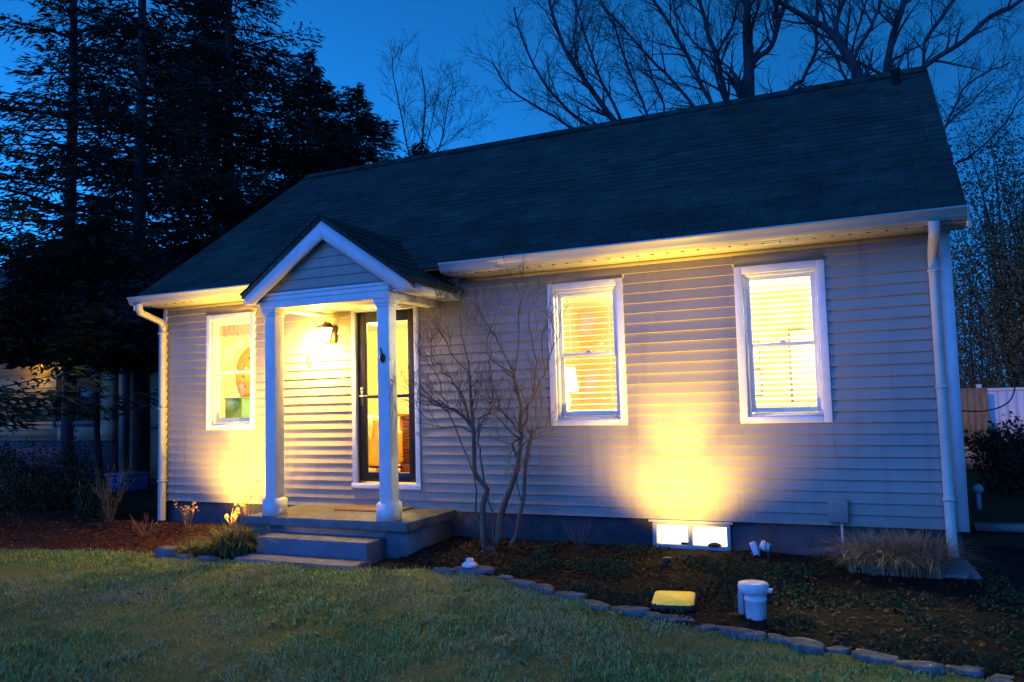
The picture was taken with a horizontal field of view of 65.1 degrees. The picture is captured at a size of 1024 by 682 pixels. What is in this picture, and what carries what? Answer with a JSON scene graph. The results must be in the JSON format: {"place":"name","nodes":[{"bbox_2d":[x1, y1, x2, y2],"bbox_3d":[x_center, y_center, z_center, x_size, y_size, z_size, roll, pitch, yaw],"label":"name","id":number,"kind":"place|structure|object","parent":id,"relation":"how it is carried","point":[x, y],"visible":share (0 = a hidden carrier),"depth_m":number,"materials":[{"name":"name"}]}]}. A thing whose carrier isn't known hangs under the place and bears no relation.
{"place":"outdoors","nodes":[
{"label":"outdoors","id":0,"kind":"place"},
{"bbox_2d":[224,397,249,417],"bbox_3d":[-3.737,1.103,11.069,0.320,0.645,0.320,-3,-5,25],"label":"storage box","id":1,"kind":"object","parent":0,"point":[237,407],"visible":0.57,"depth_m":10.95,"materials":[{"name":"green plastic"}]},
{"bbox_2d":[368,417,402,471],"bbox_3d":[-1.952,1.444,11.132,0.750,0.780,0.750,-3,-5,25],"label":"armchair","id":2,"kind":"object","parent":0,"point":[373,447],"visible":0.16,"depth_m":10.68,"materials":[{"name":"orange fabric"}]},
{"bbox_2d":[368,415,377,440],"bbox_3d":[-1.961,1.170,10.850,0.360,0.358,0.300,-3,-5,25],"label":"throw blanket","id":3,"kind":"object","parent":2,"relation":"on","point":[370,425],"visible":0.33,"depth_m":10.66,"materials":[{"name":"fabric"}]},
{"bbox_2d":[397,413,409,471],"bbox_3d":[-1.116,1.414,11.217,0.860,0.810,0.460,-3,-5,25],"label":"louvred cabinet","id":4,"kind":"object","parent":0,"point":[404,429],"visible":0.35,"depth_m":11.15,"materials":[{"name":"brown wood"}]},
{"bbox_2d":[0,550,1021,681],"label":"lawn","id":5,"kind":"structure","parent":0,"point":[722,643],"depth_m":5.19,"materials":[{"name":"green plant"}]},
{"bbox_2d":[0,409,1023,565],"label":"ground","id":6,"kind":"structure","parent":0,"point":[1008,507],"depth_m":9.88,"materials":[{"name":"brown soil"}]},
{"bbox_2d":[0,475,82,494],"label":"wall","id":7,"kind":"structure","parent":6,"relation":"on","point":[46,478],"depth_m":14.74,"materials":[{"name":"grey"}]},
{"bbox_2d":[0,208,171,486],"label":"evergreen tree","id":8,"kind":"object","parent":6,"relation":"on","point":[87,265],"visible":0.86,"depth_m":12.99,"materials":[{"name":"green plant"}]},
{"bbox_2d":[0,0,202,474],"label":"spruce tree","id":9,"kind":"object","parent":6,"relation":"on","point":[66,431],"visible":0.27,"depth_m":18.28,"materials":[{"name":"green plant"}]},
{"bbox_2d":[0,241,209,479],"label":"neighbour house","id":10,"kind":"structure","parent":6,"relation":"on","point":[116,432],"depth_m":18.07,"materials":[{"name":"beige"}]},
{"bbox_2d":[52,368,100,426],"bbox_3d":[-9.864,1.291,18.225,1.540,1.290,0.110,-3,-5,25],"label":"window","id":11,"kind":"structure","parent":10,"relation":"in","point":[87,421],"depth_m":18.17,"materials":[{"name":"grey glass"}]},
{"bbox_2d":[0,500,251,556],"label":"mulch bed","id":12,"kind":"object","parent":6,"relation":"on","point":[136,513],"visible":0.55,"depth_m":9.98,"materials":[{"name":"brown wood"}]},
{"bbox_2d":[0,435,27,508],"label":"dark shrub","id":13,"kind":"object","parent":12,"relation":"on","point":[5,472],"visible":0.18,"depth_m":12.69,"materials":[{"name":"green plant"}]},
{"bbox_2d":[0,420,116,516],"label":"dark shrub","id":14,"kind":"object","parent":12,"relation":"on","point":[47,491],"visible":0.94,"depth_m":11.93,"materials":[{"name":"green plant"}]},
{"bbox_2d":[0,128,157,433],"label":"pine tree","id":15,"kind":"object","parent":12,"relation":"on","point":[6,395],"visible":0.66,"depth_m":12.33,"materials":[{"name":"green plant"}]},
{"bbox_2d":[69,463,134,522],"bbox_3d":[-5.673,2.125,11.070,0.809,0.893,0.964,0,-5,-18],"label":"dark shrub","id":16,"kind":"object","parent":12,"relation":"on","point":[95,513],"visible":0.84,"depth_m":10.88,"materials":[{"name":"green plant"}]},
{"bbox_2d":[89,456,134,527],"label":"bare twigs","id":17,"kind":"object","parent":12,"relation":"on","point":[110,519],"visible":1,"depth_m":10.27,"materials":[{"name":"brown plant"}]},
{"bbox_2d":[128,512,162,536],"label":"bare twigs","id":18,"kind":"object","parent":12,"relation":"on","point":[146,535],"visible":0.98,"depth_m":9.47,"materials":[{"name":"brown plant"}]},
{"bbox_2d":[174,500,198,532],"bbox_3d":[-3.896,2.112,9.642,0.324,0.412,0.236,-5,-6,42],"label":"dry plant","id":19,"kind":"object","parent":12,"relation":"on","point":[187,513],"visible":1,"depth_m":9.60,"materials":[{"name":"brown plant"}]},
{"bbox_2d":[161,536,220,555],"bbox_3d":[-3.279,2.152,8.457,0.858,0.176,0.798,-2,-4,9],"label":"grass tuft","id":20,"kind":"object","parent":12,"relation":"on","point":[200,549],"visible":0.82,"depth_m":8.38,"materials":[{"name":"green plant"}]},
{"bbox_2d":[225,503,243,529],"bbox_3d":[-3.292,2.102,9.550,0.240,0.365,0.131,-3,-5,25],"label":"dry plant","id":21,"kind":"object","parent":12,"relation":"on","point":[236,513],"visible":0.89,"depth_m":9.54,"materials":[{"name":"beige plant"}]},
{"bbox_2d":[235,451,264,529],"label":"bare twigs","id":22,"kind":"object","parent":12,"relation":"on","point":[244,492],"visible":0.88,"depth_m":9.55,"materials":[{"name":"brown plant"}]},
{"bbox_2d":[104,471,150,492],"bbox_3d":[-7.209,2.638,15.007,0.610,0.340,0.560,-3,-5,25],"label":"blue bin","id":23,"kind":"object","parent":6,"relation":"on","point":[139,482],"visible":0.57,"depth_m":14.85,"materials":[{"name":"plastic"}]},
{"bbox_2d":[0,0,284,486],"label":"spruce tree","id":24,"kind":"object","parent":6,"relation":"on","point":[137,121],"visible":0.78,"depth_m":16.05,"materials":[{"name":"green plant"}]},
{"bbox_2d":[155,546,177,556],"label":"rock","id":25,"kind":"object","parent":6,"relation":"on","point":[169,550],"visible":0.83,"depth_m":8.33,"materials":[{"name":"grey stone"}]},
{"bbox_2d":[0,0,365,282],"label":"spruce tree","id":26,"kind":"object","parent":6,"relation":"on","point":[244,63],"visible":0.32,"depth_m":19.20,"materials":[{"name":"green plant"}]},
{"bbox_2d":[176,554,193,558],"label":"flat stone","id":27,"kind":"object","parent":6,"relation":"on","point":[182,556],"visible":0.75,"depth_m":8.20,"materials":[{"name":"grey stone"}]},
{"bbox_2d":[110,0,284,250],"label":"spruce tree","id":28,"kind":"object","parent":6,"relation":"on","point":[237,185],"visible":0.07,"depth_m":21.13,"materials":[{"name":"green plant"}]},
{"bbox_2d":[197,555,218,559],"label":"flat stone","id":29,"kind":"object","parent":6,"relation":"on","point":[206,557],"visible":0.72,"depth_m":8.10,"materials":[{"name":"grey stone"}]},
{"bbox_2d":[183,518,296,556],"bbox_3d":[-2.886,2.033,8.350,1.227,0.376,1.201,-5,-5,37],"label":"grass tuft","id":30,"kind":"object","parent":6,"relation":"on","point":[229,544],"visible":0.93,"depth_m":8.28,"materials":[{"name":"green plant"}]},
{"bbox_2d":[217,45,380,217],"bbox_3d":[-4.913,-2.080,20.175,6.939,11.016,7.068,-3,-5,25],"label":"spruce tree","id":31,"kind":"object","parent":6,"relation":"on","point":[332,123],"visible":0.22,"depth_m":19.68,"materials":[{"name":"green plant"}]},
{"bbox_2d":[257,82,414,197],"bbox_3d":[-4.160,-1.750,21.346,7.122,10.494,7.004,0,-5,-18],"label":"spruce tree","id":32,"kind":"object","parent":6,"relation":"on","point":[363,125],"visible":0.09,"depth_m":21.25,"materials":[{"name":"green plant"}]},
{"bbox_2d":[234,504,456,569],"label":"porch steps","id":33,"kind":"structure","parent":6,"relation":"on","point":[325,535],"depth_m":8.13,"materials":[{"name":"concrete"}]},
{"bbox_2d":[334,505,412,511],"bbox_3d":[-1.542,1.872,8.956,0.800,0.018,0.380,-3,-5,25],"label":"doormat","id":34,"kind":"object","parent":33,"relation":"on","point":[365,508],"visible":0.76,"depth_m":8.92,"materials":[{"name":"brown fabric"}]},
{"bbox_2d":[407,133,430,155],"bbox_3d":[-2.495,-1.141,21.780,5.412,9.258,5.463,-3,-5,25],"label":"spruce tree","id":35,"kind":"object","parent":6,"relation":"on","point":[421,147],"visible":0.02,"depth_m":22.15,"materials":[{"name":"green plant"}]},
{"bbox_2d":[376,28,497,156],"bbox_3d":[-2.479,-3.160,26.693,4.111,13.812,3.054,0,-5,-17],"label":"bare tree","id":36,"kind":"object","parent":6,"relation":"on","point":[425,111],"visible":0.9,"depth_m":26.84,"materials":[{"name":"brown plant"}]},
{"bbox_2d":[433,567,455,572],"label":"flat stone","id":37,"kind":"object","parent":6,"relation":"on","point":[442,569],"visible":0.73,"depth_m":7.21,"materials":[{"name":"grey stone"}]},
{"bbox_2d":[453,565,494,573],"bbox_3d":[-0.341,2.078,7.201,0.415,0.094,0.228,-3,-5,25],"label":"flat stone","id":38,"kind":"object","parent":6,"relation":"on","point":[479,569],"visible":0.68,"depth_m":7.12,"materials":[{"name":"grey stone"}]},
{"bbox_2d":[462,558,477,567],"bbox_3d":[-0.381,1.989,7.220,0.150,0.072,0.150,-3,-5,25],"label":"white cap","id":39,"kind":"object","parent":38,"relation":"on","point":[470,563],"visible":1,"depth_m":7.18,"materials":[{"name":"plastic"}]},
{"bbox_2d":[494,574,513,579],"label":"edging stone","id":40,"kind":"object","parent":6,"relation":"on","point":[505,577],"visible":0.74,"depth_m":6.86,"materials":[{"name":"grey stone"}]},
{"bbox_2d":[507,579,535,587],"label":"edging stone","id":41,"kind":"object","parent":6,"relation":"on","point":[524,583],"visible":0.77,"depth_m":6.58,"materials":[{"name":"grey stone"}]},
{"bbox_2d":[532,583,553,594],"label":"edging stone","id":42,"kind":"object","parent":6,"relation":"on","point":[548,589],"visible":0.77,"depth_m":6.38,"materials":[{"name":"grey stone"}]},
{"bbox_2d":[127,65,969,559],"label":"cottage","id":43,"kind":"structure","parent":6,"relation":"on","point":[675,231],"depth_m":8.41,"materials":[{"name":"plastic"}]},
{"bbox_2d":[206,311,255,429],"bbox_3d":[-3.572,0.392,10.313,0.814,1.484,0.154,-3,-5,25],"label":"window","id":44,"kind":"structure","parent":43,"relation":"in","point":[214,421],"depth_m":10.36,"materials":[{"name":"white paint"}]},
{"bbox_2d":[221,323,249,336],"bbox_3d":[-3.552,-0.152,10.428,0.600,0.178,0.024,-3,-5,25],"label":"valance","id":45,"kind":"object","parent":43,"relation":"attached to","point":[236,330],"visible":0.61,"depth_m":10.46,"materials":[{"name":"grey fabric"}]},
{"bbox_2d":[236,346,249,396],"bbox_3d":[-3.805,0.537,12.152,0.035,1.000,1.000,-3,-5,25],"label":"lampshade","id":46,"kind":"object","parent":43,"relation":"attached to","point":[243,382],"visible":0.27,"depth_m":11.82,"materials":[{"name":"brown wood"}]},
{"bbox_2d":[316,321,336,343],"bbox_3d":[-2.188,-0.098,9.490,0.236,0.270,0.263,-3,-5,25],"label":"wall lantern","id":47,"kind":"object","parent":43,"relation":"attached to","point":[327,332],"depth_m":9.42,"materials":[{"name":"white glass"}]},
{"bbox_2d":[379,348,384,362],"bbox_3d":[-1.314,0.142,8.133,0.060,0.151,0.060,-3,-5,25],"label":"hanging ornament","id":48,"kind":"object","parent":43,"relation":"hanging from","point":[382,358],"visible":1,"depth_m":8.11,"materials":[{"name":"brown metal"}]},
{"bbox_2d":[358,308,415,481],"bbox_3d":[-1.455,0.630,9.263,0.792,1.976,0.114,-3,-5,25],"label":"storm door","id":49,"kind":"structure","parent":43,"relation":"in","point":[402,314],"depth_m":9.36,"materials":[{"name":"black metal"}]},
{"bbox_2d":[547,278,627,425],"bbox_3d":[0.794,0.125,8.310,0.824,1.484,0.154,-3,-5,25],"label":"window","id":50,"kind":"structure","parent":43,"relation":"in","point":[615,286],"depth_m":8.30,"materials":[{"name":"white paint"}]},
{"bbox_2d":[562,293,616,410],"bbox_3d":[0.828,0.129,8.384,0.620,1.282,0.052,-3,-5,25],"label":"window blind","id":51,"kind":"object","parent":43,"relation":"attached to","point":[609,322],"depth_m":8.38,"materials":[{"name":"white plastic"}]},
{"bbox_2d":[648,519,733,550],"bbox_3d":[1.739,1.870,7.761,0.810,0.279,0.145,-3,-5,25],"label":"basement window","id":52,"kind":"structure","parent":43,"relation":"in","point":[680,534],"depth_m":7.74,"materials":[{"name":"white glass"}]},
{"bbox_2d":[753,340,761,362],"bbox_3d":[3.150,0.149,10.908,0.460,0.300,0.023,-3,-5,25],"label":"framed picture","id":53,"kind":"object","parent":43,"relation":"attached to","point":[757,352],"visible":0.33,"depth_m":10.83,"materials":[{"name":"white wood"}]},
{"bbox_2d":[755,368,762,392],"bbox_3d":[3.161,0.558,10.877,0.460,0.360,0.023,-3,-5,25],"label":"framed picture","id":54,"kind":"object","parent":43,"relation":"attached to","point":[758,380],"visible":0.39,"depth_m":10.80,"materials":[{"name":"white wood"}]},
{"bbox_2d":[733,259,832,422],"bbox_3d":[2.534,0.019,7.511,0.809,1.484,0.154,-3,-5,25],"label":"window","id":55,"kind":"structure","parent":43,"relation":"in","point":[820,341],"depth_m":7.48,"materials":[{"name":"white paint"}]},
{"bbox_2d":[750,277,816,406],"bbox_3d":[2.567,0.013,7.586,0.605,1.262,0.052,-3,-5,25],"label":"window blind","id":56,"kind":"object","parent":43,"relation":"attached to","point":[810,403],"depth_m":7.58,"materials":[{"name":"white plastic"}]},
{"bbox_2d":[787,327,816,402],"bbox_3d":[3.999,0.317,10.504,0.700,1.000,0.023,-3,-5,25],"label":"framed picture","id":57,"kind":"object","parent":43,"relation":"attached to","point":[801,367],"visible":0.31,"depth_m":10.59,"materials":[{"name":"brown wood"}]},
{"bbox_2d":[828,499,848,557],"bbox_3d":[2.963,1.660,7.029,0.150,0.517,0.382,1,-5,-30],"label":"utility box","id":58,"kind":"object","parent":43,"relation":"attached to","point":[838,510],"visible":0.77,"depth_m":7.10,"materials":[{"name":"plastic"}]},
{"bbox_2d":[962,359,1021,411],"bbox_3d":[6.586,0.660,11.729,2.169,0.782,0.506,1,-5,-27],"label":"hanging cable","id":59,"kind":"object","parent":43,"relation":"hanging from","point":[1010,398],"visible":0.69,"depth_m":11.97,"materials":[{"name":"black rubber"}]},
{"bbox_2d":[554,591,587,599],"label":"edging stone","id":60,"kind":"object","parent":6,"relation":"on","point":[573,594],"visible":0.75,"depth_m":6.13,"materials":[{"name":"grey stone"}]},
{"bbox_2d":[452,0,709,130],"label":"bare tree","id":61,"kind":"object","parent":6,"relation":"on","point":[605,110],"visible":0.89,"depth_m":20.76,"materials":[{"name":"brown plant"}]},
{"bbox_2d":[579,599,610,609],"bbox_3d":[0.606,1.966,5.916,0.134,0.097,0.354,1,-5,-27],"label":"edging stone","id":62,"kind":"object","parent":6,"relation":"on","point":[598,605],"visible":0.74,"depth_m":5.83,"materials":[{"name":"grey stone"}]},
{"bbox_2d":[609,605,650,615],"bbox_3d":[0.826,1.944,5.725,0.187,0.109,0.314,2,-5,-35],"label":"edging stone","id":63,"kind":"object","parent":6,"relation":"on","point":[632,610],"visible":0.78,"depth_m":5.65,"materials":[{"name":"grey stone"}]},
{"bbox_2d":[641,611,660,618],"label":"edging stone","id":64,"kind":"object","parent":6,"relation":"on","point":[653,615],"visible":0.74,"depth_m":5.54,"materials":[{"name":"grey stone"}]},
{"bbox_2d":[660,614,694,620],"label":"edging stone","id":65,"kind":"object","parent":6,"relation":"on","point":[672,617],"visible":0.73,"depth_m":5.46,"materials":[{"name":"grey stone"}]},
{"bbox_2d":[366,536,1023,681],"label":"planting bed","id":66,"kind":"object","parent":6,"relation":"on","point":[1004,556],"visible":0.67,"depth_m":6.13,"materials":[{"name":"soil"}]},
{"bbox_2d":[390,249,570,549],"bbox_3d":[-0.290,0.666,8.088,1.838,3.188,0.965,-2,-4,11],"label":"bare shrub","id":67,"kind":"object","parent":66,"relation":"on","point":[497,537],"visible":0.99,"depth_m":8.03,"materials":[{"name":"brown plant"}]},
{"bbox_2d":[559,515,602,550],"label":"bare twigs","id":68,"kind":"object","parent":66,"relation":"on","point":[580,548],"visible":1,"depth_m":7.84,"materials":[{"name":"brown plant"}]},
{"bbox_2d":[662,557,670,564],"bbox_3d":[1.365,1.976,7.064,0.076,0.133,0.074,-3,-5,25],"label":"garden spotlight","id":69,"kind":"object","parent":66,"relation":"on","point":[666,560],"visible":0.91,"depth_m":7.04,"materials":[{"name":"black metal"}]},
{"bbox_2d":[650,588,699,611],"bbox_3d":[1.177,1.880,5.830,0.359,0.072,0.396,-3,-4,15],"label":"flood light","id":70,"kind":"object","parent":66,"relation":"on","point":[671,600],"visible":1,"depth_m":5.78,"materials":[{"name":"yellow"}]},
{"bbox_2d":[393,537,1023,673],"bbox_3d":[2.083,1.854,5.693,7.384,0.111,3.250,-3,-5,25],"label":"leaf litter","id":71,"kind":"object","parent":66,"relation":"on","point":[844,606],"visible":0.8,"depth_m":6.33,"materials":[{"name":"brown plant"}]},
{"bbox_2d":[737,580,772,620],"bbox_3d":[1.668,1.778,5.502,0.233,0.247,0.208,-3,-5,25],"label":"vent pipe","id":72,"kind":"object","parent":66,"relation":"on","point":[752,601],"visible":1,"depth_m":5.44,"materials":[{"name":"white plastic"}]},
{"bbox_2d":[749,540,771,555],"bbox_3d":[2.255,1.908,7.258,0.195,0.214,0.093,-3,-5,25],"label":"twin garden lamp","id":73,"kind":"object","parent":66,"relation":"on","point":[754,548],"visible":0.95,"depth_m":7.24,"materials":[{"name":"white plastic"}]},
{"bbox_2d":[502,539,1023,672],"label":"ground cover","id":74,"kind":"object","parent":66,"relation":"on","point":[523,571],"visible":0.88,"depth_m":5.94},
{"bbox_2d":[754,510,780,557],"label":"bare twigs","id":75,"kind":"object","parent":66,"relation":"on","point":[768,552],"visible":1,"depth_m":7.19,"materials":[{"name":"brown plant"}]},
{"bbox_2d":[795,518,1009,578],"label":"ornamental grass","id":76,"kind":"object","parent":66,"relation":"on","point":[898,558],"depth_m":6.42,"materials":[{"name":"plant"}]},
{"bbox_2d":[944,559,982,579],"bbox_3d":[3.580,1.816,6.391,0.267,0.083,0.380,-3,-5,25],"label":"splash block","id":77,"kind":"object","parent":66,"relation":"on","point":[953,572],"depth_m":6.30,"materials":[{"name":"concrete"}]},
{"bbox_2d":[688,623,716,629],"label":"edging stone","id":78,"kind":"object","parent":6,"relation":"on","point":[707,626],"visible":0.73,"depth_m":5.21,"materials":[{"name":"grey stone"}]},
{"bbox_2d":[570,0,864,111],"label":"bare tree","id":79,"kind":"object","parent":6,"relation":"on","point":[744,86],"visible":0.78,"depth_m":19.92,"materials":[{"name":"brown plant"}]},
{"bbox_2d":[716,626,765,639],"bbox_3d":[1.442,1.874,5.066,0.316,0.105,0.153,-3,-5,25],"label":"edging stone","id":80,"kind":"object","parent":6,"relation":"on","point":[733,632],"visible":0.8,"depth_m":5.03,"materials":[{"name":"grey stone"}]},
{"bbox_2d":[768,633,788,643],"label":"edging stone","id":81,"kind":"object","parent":6,"relation":"on","point":[774,638],"visible":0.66,"depth_m":4.93,"materials":[{"name":"grey stone"}]},
{"bbox_2d":[787,637,825,654],"bbox_3d":[1.754,1.842,4.781,0.222,0.103,0.194,-3,-5,25],"label":"edging stone","id":82,"kind":"object","parent":6,"relation":"on","point":[804,645],"visible":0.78,"depth_m":4.75,"materials":[{"name":"grey stone"}]},
{"bbox_2d":[826,646,850,654],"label":"edging stone","id":83,"kind":"object","parent":6,"relation":"on","point":[835,649],"visible":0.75,"depth_m":4.70,"materials":[{"name":"grey stone"}]},
{"bbox_2d":[720,0,1023,171],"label":"bare tree","id":84,"kind":"object","parent":6,"relation":"on","point":[847,56],"visible":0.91,"depth_m":18.01,"materials":[{"name":"brown plant"}]},
{"bbox_2d":[851,648,898,663],"bbox_3d":[2.053,1.820,4.540,0.239,0.100,0.160,-4,-5,33],"label":"edging stone","id":85,"kind":"object","parent":6,"relation":"on","point":[866,656],"visible":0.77,"depth_m":4.53,"materials":[{"name":"grey stone"}]},
{"bbox_2d":[893,660,946,673],"bbox_3d":[2.236,1.804,4.390,0.140,0.101,0.258,2,-6,-41],"label":"edging stone","id":86,"kind":"object","parent":6,"relation":"on","point":[931,667],"visible":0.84,"depth_m":4.35,"materials":[{"name":"grey stone"}]},
{"bbox_2d":[946,665,985,676],"bbox_3d":[2.432,1.793,4.301,0.103,0.094,0.195,2,-5,-36],"label":"edging stone","id":87,"kind":"object","parent":6,"relation":"on","point":[967,670],"visible":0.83,"depth_m":4.27,"materials":[{"name":"grey stone"}]},
{"bbox_2d":[960,388,990,445],"bbox_3d":[10.329,1.951,19.666,2.377,1.566,0.070,-3,-5,25],"label":"wood fence","id":88,"kind":"object","parent":6,"relation":"on","point":[973,399],"visible":0.16,"depth_m":19.28,"materials":[{"name":"wood"}]},
{"bbox_2d":[972,484,983,508],"bbox_3d":[5.824,1.947,10.013,0.130,0.320,0.130,-3,-5,25],"label":"garden lamp","id":89,"kind":"object","parent":6,"relation":"on","point":[977,489],"visible":0.98,"depth_m":9.99,"materials":[{"name":"grey plastic"}]},
{"bbox_2d":[964,446,999,469],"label":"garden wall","id":90,"kind":"structure","parent":6,"relation":"on","point":[968,461],"depth_m":14.93,"materials":[{"name":"grey stone"}]},
{"bbox_2d":[941,75,1023,391],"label":"twiggy tree","id":91,"kind":"object","parent":6,"relation":"on","point":[996,228],"visible":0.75,"depth_m":21.40,"materials":[{"name":"brown plant"}]},
{"bbox_2d":[949,222,1023,436],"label":"twiggy tree","id":92,"kind":"object","parent":6,"relation":"on","point":[970,371],"visible":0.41,"depth_m":21.22,"materials":[{"name":"brown plant"}]},
{"bbox_2d":[963,411,1023,495],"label":"dark shrub","id":93,"kind":"object","parent":6,"relation":"on","point":[1005,468],"visible":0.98,"depth_m":11.35,"materials":[{"name":"green plant"}]},
{"bbox_2d":[972,522,1023,531],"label":"timber plank","id":94,"kind":"object","parent":6,"relation":"on","point":[997,526],"visible":1,"depth_m":8.26,"materials":[{"name":"grey wood"}]},
{"bbox_2d":[976,384,1023,443],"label":"vinyl fence","id":95,"kind":"object","parent":6,"relation":"on","point":[998,397],"visible":0.5,"depth_m":20.20,"materials":[{"name":"white plastic"}]},
{"bbox_2d":[988,674,1013,681],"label":"edging stone","id":96,"kind":"object","parent":6,"relation":"on","point":[1001,677],"visible":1,"depth_m":4.16,"materials":[{"name":"grey stone"}]},
{"bbox_2d":[0,0,1023,387],"label":"sky","id":97,"kind":"structure","parent":0,"point":[354,31],"materials":[{"name":"blue"}]},
{"bbox_2d":[565,368,577,411],"bbox_3d":[0.605,0.564,9.006,0.280,0.520,0.280,-3,-5,25],"label":"table lamp","id":98,"kind":"object","parent":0,"point":[570,373],"visible":0.33,"depth_m":8.92,"materials":[{"name":"white"}]}
]}

